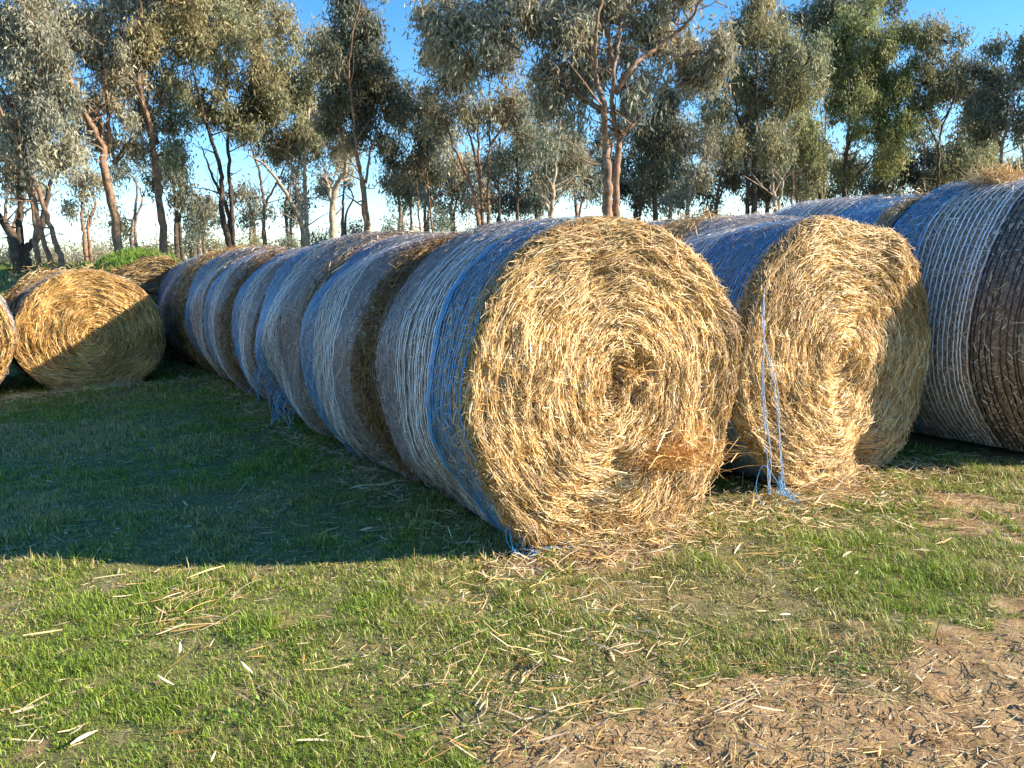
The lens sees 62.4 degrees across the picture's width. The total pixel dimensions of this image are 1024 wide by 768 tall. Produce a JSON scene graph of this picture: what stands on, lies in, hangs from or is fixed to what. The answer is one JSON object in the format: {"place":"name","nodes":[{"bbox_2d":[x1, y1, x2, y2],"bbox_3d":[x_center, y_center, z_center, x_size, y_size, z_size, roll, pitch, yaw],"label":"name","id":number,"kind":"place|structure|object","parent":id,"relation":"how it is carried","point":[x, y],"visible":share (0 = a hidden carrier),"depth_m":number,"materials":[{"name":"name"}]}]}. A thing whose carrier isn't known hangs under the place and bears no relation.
{"place":"outdoors","nodes":[
{"label":"outdoors","id":0,"kind":"place"},
{"bbox_2d":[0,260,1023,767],"bbox_3d":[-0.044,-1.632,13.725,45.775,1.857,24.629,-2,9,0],"label":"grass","id":1,"kind":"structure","parent":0,"point":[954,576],"depth_m":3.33,"materials":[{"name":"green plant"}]},
{"bbox_2d":[0,268,1023,767],"bbox_3d":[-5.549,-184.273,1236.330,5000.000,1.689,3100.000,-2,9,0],"label":"ground","id":2,"kind":"structure","parent":0,"point":[950,678],"depth_m":2.91,"materials":[{"name":"soil"}]},
{"bbox_2d":[0,294,16,381],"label":"straw bale","id":3,"kind":"object","parent":2,"relation":"on","point":[8,339],"visible":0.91,"depth_m":8.76,"materials":[{"name":"plant"}]},
{"bbox_2d":[0,234,34,263],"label":"shrub","id":4,"kind":"object","parent":2,"relation":"on","point":[4,258],"visible":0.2,"depth_m":37.32,"materials":[{"name":"green plant"}]},
{"bbox_2d":[0,151,57,261],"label":"gum tree","id":5,"kind":"object","parent":2,"relation":"on","point":[6,202],"visible":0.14,"depth_m":31.27,"materials":[{"name":"green plant"}]},
{"bbox_2d":[0,1,75,272],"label":"gum tree","id":6,"kind":"object","parent":2,"relation":"on","point":[20,250],"visible":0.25,"depth_m":17.20,"materials":[{"name":"green plant"}]},
{"bbox_2d":[31,243,74,262],"bbox_3d":[-21.589,-5.739,39.571,2.068,2.143,1.993,2,9,23],"label":"shrub","id":7,"kind":"object","parent":2,"relation":"on","point":[44,259],"visible":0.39,"depth_m":39.35,"materials":[{"name":"green plant"}]},
{"bbox_2d":[0,0,108,272],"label":"gum tree","id":8,"kind":"object","parent":2,"relation":"on","point":[27,33],"visible":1,"depth_m":16.25,"materials":[{"name":"green plant"}]},
{"bbox_2d":[2,256,123,378],"bbox_3d":[-5.904,-0.921,11.206,1.710,1.533,1.881,-6,10,-29],"label":"straw bale","id":9,"kind":"object","parent":2,"relation":"on","point":[14,297],"visible":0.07,"depth_m":10.31,"materials":[{"name":"plant"}]},
{"bbox_2d":[61,232,112,262],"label":"shrub","id":10,"kind":"object","parent":2,"relation":"on","point":[95,254],"visible":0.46,"depth_m":41.44,"materials":[{"name":"green plant"}]},
{"bbox_2d":[13,268,166,389],"bbox_3d":[-5.009,-0.686,10.005,1.620,1.366,1.422,-6,10,-29],"label":"straw bale","id":11,"kind":"object","parent":2,"relation":"on","point":[80,327],"visible":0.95,"depth_m":9.43,"materials":[{"name":"plant"}]},
{"bbox_2d":[53,137,131,262],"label":"gum tree","id":12,"kind":"object","parent":2,"relation":"on","point":[68,209],"visible":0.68,"depth_m":33.26,"materials":[{"name":"green plant"}]},
{"bbox_2d":[25,0,193,251],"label":"gum tree","id":13,"kind":"object","parent":2,"relation":"on","point":[87,29],"visible":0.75,"depth_m":17.61,"materials":[{"name":"green plant"}]},
{"bbox_2d":[100,149,150,249],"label":"gum tree","id":14,"kind":"object","parent":2,"relation":"on","point":[132,234],"visible":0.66,"depth_m":35.13,"materials":[{"name":"green plant"}]},
{"bbox_2d":[89,246,184,269],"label":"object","id":15,"kind":"object","parent":2,"relation":"on","point":[114,254],"visible":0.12,"depth_m":13.08,"materials":[{"name":"green plant"}]},
{"bbox_2d":[96,250,183,359],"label":"straw bale","id":16,"kind":"object","parent":2,"relation":"on","point":[146,272],"visible":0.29,"depth_m":11.86,"materials":[{"name":"plant"},{"name":"plastic"}]},
{"bbox_2d":[123,236,158,249],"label":"shrub","id":17,"kind":"object","parent":2,"relation":"on","point":[145,245],"visible":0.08,"depth_m":41.31,"materials":[{"name":"green plant"}]},
{"bbox_2d":[139,223,181,256],"bbox_3d":[-12.206,-4.759,29.595,1.539,2.396,1.651,-5,9,-23],"label":"shrub","id":18,"kind":"object","parent":2,"relation":"on","point":[171,249],"visible":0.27,"depth_m":29.49,"materials":[{"name":"green plant"}]},
{"bbox_2d":[135,144,206,260],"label":"gum tree","id":19,"kind":"object","parent":2,"relation":"on","point":[178,199],"visible":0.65,"depth_m":29.16,"materials":[{"name":"green plant"}]},
{"bbox_2d":[90,0,264,254],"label":"gum tree","id":20,"kind":"object","parent":2,"relation":"on","point":[197,39],"visible":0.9,"depth_m":18.11,"materials":[{"name":"green plant"}]},
{"bbox_2d":[157,254,212,362],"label":"straw bale","id":21,"kind":"object","parent":2,"relation":"on","point":[169,281],"visible":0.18,"depth_m":11.28,"materials":[{"name":"plastic"}]},
{"bbox_2d":[170,209,210,258],"bbox_3d":[-9.005,-4.090,23.704,1.175,1.591,1.194,-2,9,0],"label":"shrub","id":22,"kind":"object","parent":2,"relation":"on","point":[190,239],"visible":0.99,"depth_m":23.62,"materials":[{"name":"green plant"}]},
{"bbox_2d":[173,181,234,255],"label":"gum tree","id":23,"kind":"object","parent":2,"relation":"on","point":[210,211],"visible":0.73,"depth_m":33.22,"materials":[{"name":"green plant"}]},
{"bbox_2d":[168,244,251,371],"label":"straw bale","id":24,"kind":"object","parent":2,"relation":"on","point":[180,292],"visible":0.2,"depth_m":10.25,"materials":[{"name":"plastic"}]},
{"bbox_2d":[198,231,236,253],"bbox_3d":[-9.671,-4.483,27.585,1.308,1.244,1.008,-2,9,0],"label":"shrub","id":25,"kind":"object","parent":2,"relation":"on","point":[216,245],"visible":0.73,"depth_m":27.47,"materials":[{"name":"green plant"}]},
{"bbox_2d":[185,244,282,380],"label":"straw bale","id":26,"kind":"object","parent":2,"relation":"on","point":[212,270],"visible":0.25,"depth_m":9.27,"materials":[{"name":"plastic"}]},
{"bbox_2d":[176,0,301,249],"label":"gum tree","id":27,"kind":"object","parent":2,"relation":"on","point":[267,94],"visible":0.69,"depth_m":20.18,"materials":[{"name":"green plant"}]},
{"bbox_2d":[224,167,280,245],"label":"gum tree","id":28,"kind":"object","parent":2,"relation":"on","point":[242,193],"visible":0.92,"depth_m":34.93,"materials":[{"name":"green plant"}]},
{"bbox_2d":[235,227,274,249],"bbox_3d":[-8.429,-4.506,27.615,1.390,1.292,0.867,-9,11,-41],"label":"shrub","id":29,"kind":"object","parent":2,"relation":"on","point":[253,239],"visible":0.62,"depth_m":27.56,"materials":[{"name":"green plant"}]},
{"bbox_2d":[203,244,308,398],"bbox_3d":[-2.265,-0.655,8.645,1.627,1.512,1.382,-6,10,-29],"label":"straw bale","id":30,"kind":"object","parent":2,"relation":"on","point":[224,291],"visible":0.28,"depth_m":8.12,"materials":[{"name":"plastic"}]},
{"bbox_2d":[221,46,316,245],"bbox_3d":[-5.959,-5.746,21.604,2.583,5.478,2.520,-2,9,0],"label":"gum tree","id":31,"kind":"object","parent":2,"relation":"on","point":[273,155],"visible":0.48,"depth_m":21.43,"materials":[{"name":"green plant"}]},
{"bbox_2d":[231,245,310,417],"bbox_3d":[-1.631,-0.504,7.623,1.667,1.501,1.386,-6,10,-29],"label":"straw bale","id":32,"kind":"object","parent":2,"relation":"on","point":[247,312],"visible":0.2,"depth_m":7.29,"materials":[{"name":"plastic"}]},
{"bbox_2d":[269,226,300,248],"bbox_3d":[-6.793,-4.259,25.607,1.170,1.329,0.879,-8,11,-36],"label":"shrub","id":33,"kind":"object","parent":2,"relation":"on","point":[287,242],"visible":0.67,"depth_m":25.55,"materials":[{"name":"green plant"}]},
{"bbox_2d":[235,0,344,247],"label":"gum tree","id":34,"kind":"object","parent":2,"relation":"on","point":[285,19],"visible":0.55,"depth_m":21.14,"materials":[{"name":"green plant"}]},
{"bbox_2d":[271,163,317,247],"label":"gum tree","id":35,"kind":"object","parent":2,"relation":"on","point":[287,207],"visible":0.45,"depth_m":35.21,"materials":[{"name":"green plant"}]},
{"bbox_2d":[309,221,329,246],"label":"shrub","id":36,"kind":"object","parent":2,"relation":"on","point":[312,236],"visible":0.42,"depth_m":23.51,"materials":[{"name":"green plant"}]},
{"bbox_2d":[288,79,364,239],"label":"gum tree","id":37,"kind":"object","parent":2,"relation":"on","point":[333,228],"visible":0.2,"depth_m":19.43,"materials":[{"name":"green plant"}]},
{"bbox_2d":[307,156,358,235],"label":"gum tree","id":38,"kind":"object","parent":2,"relation":"on","point":[321,189],"visible":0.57,"depth_m":37.20,"materials":[{"name":"green plant"}]},
{"bbox_2d":[247,229,423,440],"bbox_3d":[-1.071,-0.395,6.515,1.714,1.556,1.398,-6,10,-29],"label":"straw bale","id":39,"kind":"object","parent":2,"relation":"on","point":[303,277],"visible":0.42,"depth_m":6.05,"materials":[{"name":"plastic"}]},
{"bbox_2d":[337,210,372,236],"bbox_3d":[-4.376,-4.143,23.574,1.046,1.416,0.978,-7,10,-31],"label":"shrub","id":40,"kind":"object","parent":2,"relation":"on","point":[351,227],"visible":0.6,"depth_m":23.44,"materials":[{"name":"green plant"}]},
{"bbox_2d":[294,0,424,233],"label":"gum tree","id":41,"kind":"object","parent":2,"relation":"on","point":[356,63],"visible":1,"depth_m":17.67,"materials":[{"name":"green plant"}]},
{"bbox_2d":[0,202,734,262],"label":"distant scrub","id":42,"kind":"object","parent":2,"relation":"on","point":[112,248],"visible":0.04,"depth_m":72.48,"materials":[{"name":"green plant"}]},
{"bbox_2d":[300,229,464,482],"bbox_3d":[-0.430,-0.225,5.467,1.632,1.525,1.378,-6,10,-29],"label":"straw bale","id":43,"kind":"object","parent":2,"relation":"on","point":[341,322],"visible":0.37,"depth_m":4.96,"materials":[{"name":"plastic"}]},
{"bbox_2d":[373,213,405,231],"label":"shrub","id":44,"kind":"object","parent":2,"relation":"on","point":[391,223],"visible":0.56,"depth_m":25.54,"materials":[{"name":"green plant"}]},
{"bbox_2d":[368,151,439,229],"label":"gum tree","id":45,"kind":"object","parent":2,"relation":"on","point":[387,184],"visible":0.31,"depth_m":30.99,"materials":[{"name":"green plant"}]},
{"bbox_2d":[367,70,463,233],"bbox_3d":[-2.421,-5.578,21.584,2.392,4.773,2.200,4,10,31],"label":"gum tree","id":46,"kind":"object","parent":2,"relation":"on","point":[407,194],"visible":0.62,"depth_m":21.45,"materials":[{"name":"green plant"}]},
{"bbox_2d":[403,121,461,233],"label":"gum tree","id":47,"kind":"object","parent":2,"relation":"on","point":[442,164],"visible":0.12,"depth_m":35.94,"materials":[{"name":"green plant"}]},
{"bbox_2d":[423,195,464,234],"bbox_3d":[-2.543,-5.496,29.561,1.394,2.202,1.529,-10,12,-44],"label":"shrub","id":48,"kind":"object","parent":2,"relation":"on","point":[440,224],"visible":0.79,"depth_m":29.38,"materials":[{"name":"green plant"}]},
{"bbox_2d":[416,119,497,232],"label":"gum tree","id":49,"kind":"object","parent":2,"relation":"on","point":[456,178],"visible":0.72,"depth_m":33.16,"materials":[{"name":"green plant"}]},
{"bbox_2d":[453,137,531,221],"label":"gum tree","id":50,"kind":"object","parent":2,"relation":"on","point":[505,203],"visible":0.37,"depth_m":35.53,"materials":[{"name":"green plant"}]},
{"bbox_2d":[411,2,576,226],"bbox_3d":[-0.524,-5.244,17.216,3.236,5.192,2.612,4,10,34],"label":"gum tree","id":51,"kind":"object","parent":2,"relation":"on","point":[501,115],"visible":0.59,"depth_m":17.29,"materials":[{"name":"green plant"}]},
{"bbox_2d":[0,360,1023,767],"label":"straw litter","id":52,"kind":"object","parent":2,"relation":"on","point":[674,528],"visible":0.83,"depth_m":3.06,"materials":[{"name":"beige plant"}]},
{"bbox_2d":[480,52,559,221],"bbox_3d":[0.035,-5.560,20.584,2.140,4.733,1.564,-3,9,-9],"label":"gum tree","id":53,"kind":"object","parent":2,"relation":"on","point":[501,165],"visible":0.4,"depth_m":20.33,"materials":[{"name":"green plant"}]},
{"bbox_2d":[500,130,566,219],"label":"gum tree","id":54,"kind":"object","parent":2,"relation":"on","point":[536,205],"visible":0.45,"depth_m":32.12,"materials":[{"name":"green plant"}]},
{"bbox_2d":[496,63,601,218],"bbox_3d":[1.032,-5.204,19.610,2.206,4.282,2.032,-5,9,-23],"label":"gum tree","id":55,"kind":"object","parent":2,"relation":"on","point":[568,167],"visible":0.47,"depth_m":19.48,"materials":[{"name":"green plant"}]},
{"bbox_2d":[368,215,764,556],"bbox_3d":[0.272,-0.073,4.247,1.632,1.551,1.736,-6,10,-29],"label":"straw bale","id":56,"kind":"object","parent":2,"relation":"on","point":[538,381],"visible":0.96,"depth_m":3.84,"materials":[{"name":"plant"}]},
{"bbox_2d":[391,0,751,216],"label":"gum tree","id":57,"kind":"object","parent":2,"relation":"on","point":[577,36],"visible":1,"depth_m":14.81,"materials":[{"name":"green plant"}]},
{"bbox_2d":[546,120,616,216],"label":"gum tree","id":58,"kind":"object","parent":2,"relation":"on","point":[592,188],"visible":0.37,"depth_m":34.42,"materials":[{"name":"green plant"}]},
{"bbox_2d":[593,58,676,221],"bbox_3d":[5.295,-9.547,35.716,3.675,7.925,4.091,3,10,31],"label":"gum tree","id":59,"kind":"object","parent":2,"relation":"on","point":[629,192],"visible":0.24,"depth_m":35.41,"materials":[{"name":"green plant"}]},
{"bbox_2d":[594,74,706,220],"bbox_3d":[3.449,-5.760,21.632,2.753,4.835,2.069,-2,9,0],"label":"gum tree","id":60,"kind":"object","parent":2,"relation":"on","point":[657,141],"visible":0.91,"depth_m":21.29,"materials":[{"name":"green plant"}]},
{"bbox_2d":[643,213,696,229],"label":"straw bale","id":61,"kind":"object","parent":2,"relation":"on","point":[656,222],"visible":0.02,"depth_m":8.23,"materials":[{"name":"plant"}]},
{"bbox_2d":[627,83,720,219],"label":"gum tree","id":62,"kind":"object","parent":2,"relation":"on","point":[683,116],"visible":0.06,"depth_m":36.65,"materials":[{"name":"green plant"}]},
{"bbox_2d":[644,109,727,219],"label":"gum tree","id":63,"kind":"object","parent":2,"relation":"on","point":[703,179],"visible":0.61,"depth_m":32.17,"materials":[{"name":"green plant"}]},
{"bbox_2d":[673,102,750,217],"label":"gum tree","id":64,"kind":"object","parent":2,"relation":"on","point":[726,181],"visible":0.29,"depth_m":34.89,"materials":[{"name":"green plant"}]},
{"bbox_2d":[686,200,786,222],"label":"straw bale","id":65,"kind":"object","parent":2,"relation":"on","point":[769,213],"visible":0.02,"depth_m":7.27,"materials":[{"name":"plant"}]},
{"bbox_2d":[692,0,839,214],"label":"gum tree","id":66,"kind":"object","parent":2,"relation":"on","point":[770,38],"visible":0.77,"depth_m":21.07,"materials":[{"name":"green plant"}]},
{"bbox_2d":[730,162,802,214],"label":"gum tree","id":67,"kind":"object","parent":2,"relation":"on","point":[766,198],"visible":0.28,"depth_m":34.11,"materials":[{"name":"green plant"}]},
{"bbox_2d":[759,166,801,212],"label":"gum tree","id":68,"kind":"object","parent":2,"relation":"on","point":[796,200],"visible":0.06,"depth_m":36.82,"materials":[{"name":"green plant"}]},
{"bbox_2d":[744,99,827,212],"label":"gum tree","id":69,"kind":"object","parent":2,"relation":"on","point":[772,148],"visible":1,"depth_m":18.40,"materials":[{"name":"green plant"}]},
{"bbox_2d":[643,204,931,507],"bbox_3d":[1.525,-0.326,5.301,1.762,1.645,1.915,-6,10,-29],"label":"straw bale","id":70,"kind":"object","parent":2,"relation":"on","point":[832,310],"visible":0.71,"depth_m":4.66,"materials":[{"name":"plant"}]},
{"bbox_2d":[760,112,855,205],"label":"gum tree","id":71,"kind":"object","parent":2,"relation":"on","point":[816,186],"visible":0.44,"depth_m":31.21,"materials":[{"name":"green plant"}]},
{"bbox_2d":[786,93,850,206],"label":"gum tree","id":72,"kind":"object","parent":2,"relation":"on","point":[808,150],"visible":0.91,"depth_m":20.07,"materials":[{"name":"green plant"}]},
{"bbox_2d":[768,0,921,195],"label":"gum tree","id":73,"kind":"object","parent":2,"relation":"on","point":[821,12],"visible":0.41,"depth_m":35.96,"materials":[{"name":"green plant"}]},
{"bbox_2d":[771,184,929,231],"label":"straw bale","id":74,"kind":"object","parent":2,"relation":"on","point":[886,211],"visible":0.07,"depth_m":6.14,"materials":[{"name":"plastic"}]},
{"bbox_2d":[800,0,935,199],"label":"gum tree","id":75,"kind":"object","parent":2,"relation":"on","point":[870,89],"visible":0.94,"depth_m":22.07,"materials":[{"name":"green plant"}]},
{"bbox_2d":[824,145,911,200],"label":"gum tree","id":76,"kind":"object","parent":2,"relation":"on","point":[861,181],"visible":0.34,"depth_m":34.80,"materials":[{"name":"green plant"}]},
{"bbox_2d":[864,107,948,196],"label":"gum tree","id":77,"kind":"object","parent":2,"relation":"on","point":[918,180],"visible":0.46,"depth_m":33.26,"materials":[{"name":"green plant"}]},
{"bbox_2d":[900,155,977,193],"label":"gum tree","id":78,"kind":"object","parent":2,"relation":"on","point":[932,186],"depth_m":37.07,"materials":[{"name":"green plant"}]},
{"bbox_2d":[900,8,978,190],"bbox_3d":[11.298,-6.749,22.341,2.321,6.000,2.349,-2,9,0],"label":"gum tree","id":79,"kind":"object","parent":2,"relation":"on","point":[936,87],"visible":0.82,"depth_m":22.01,"materials":[{"name":"green plant"}]},
{"bbox_2d":[891,151,1023,451],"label":"straw bale","id":80,"kind":"object","parent":2,"relation":"on","point":[965,239],"visible":0.8,"depth_m":5.15,"materials":[{"name":"plastic"}]},
{"bbox_2d":[918,108,1004,188],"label":"gum tree","id":81,"kind":"object","parent":2,"relation":"on","point":[951,156],"visible":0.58,"depth_m":32.93,"materials":[{"name":"green plant"}]},
{"bbox_2d":[941,24,1023,165],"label":"gum tree","id":82,"kind":"object","parent":2,"relation":"on","point":[986,102],"visible":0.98,"depth_m":20.34,"materials":[{"name":"green plant"}]},
{"bbox_2d":[962,122,1023,175],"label":"gum tree","id":83,"kind":"object","parent":2,"relation":"on","point":[990,158],"visible":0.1,"depth_m":35.12,"materials":[{"name":"green plant"}]},
{"bbox_2d":[0,0,1023,261],"label":"sky","id":84,"kind":"structure","parent":0,"point":[985,15],"materials":[{"name":"blue"}]}
]}

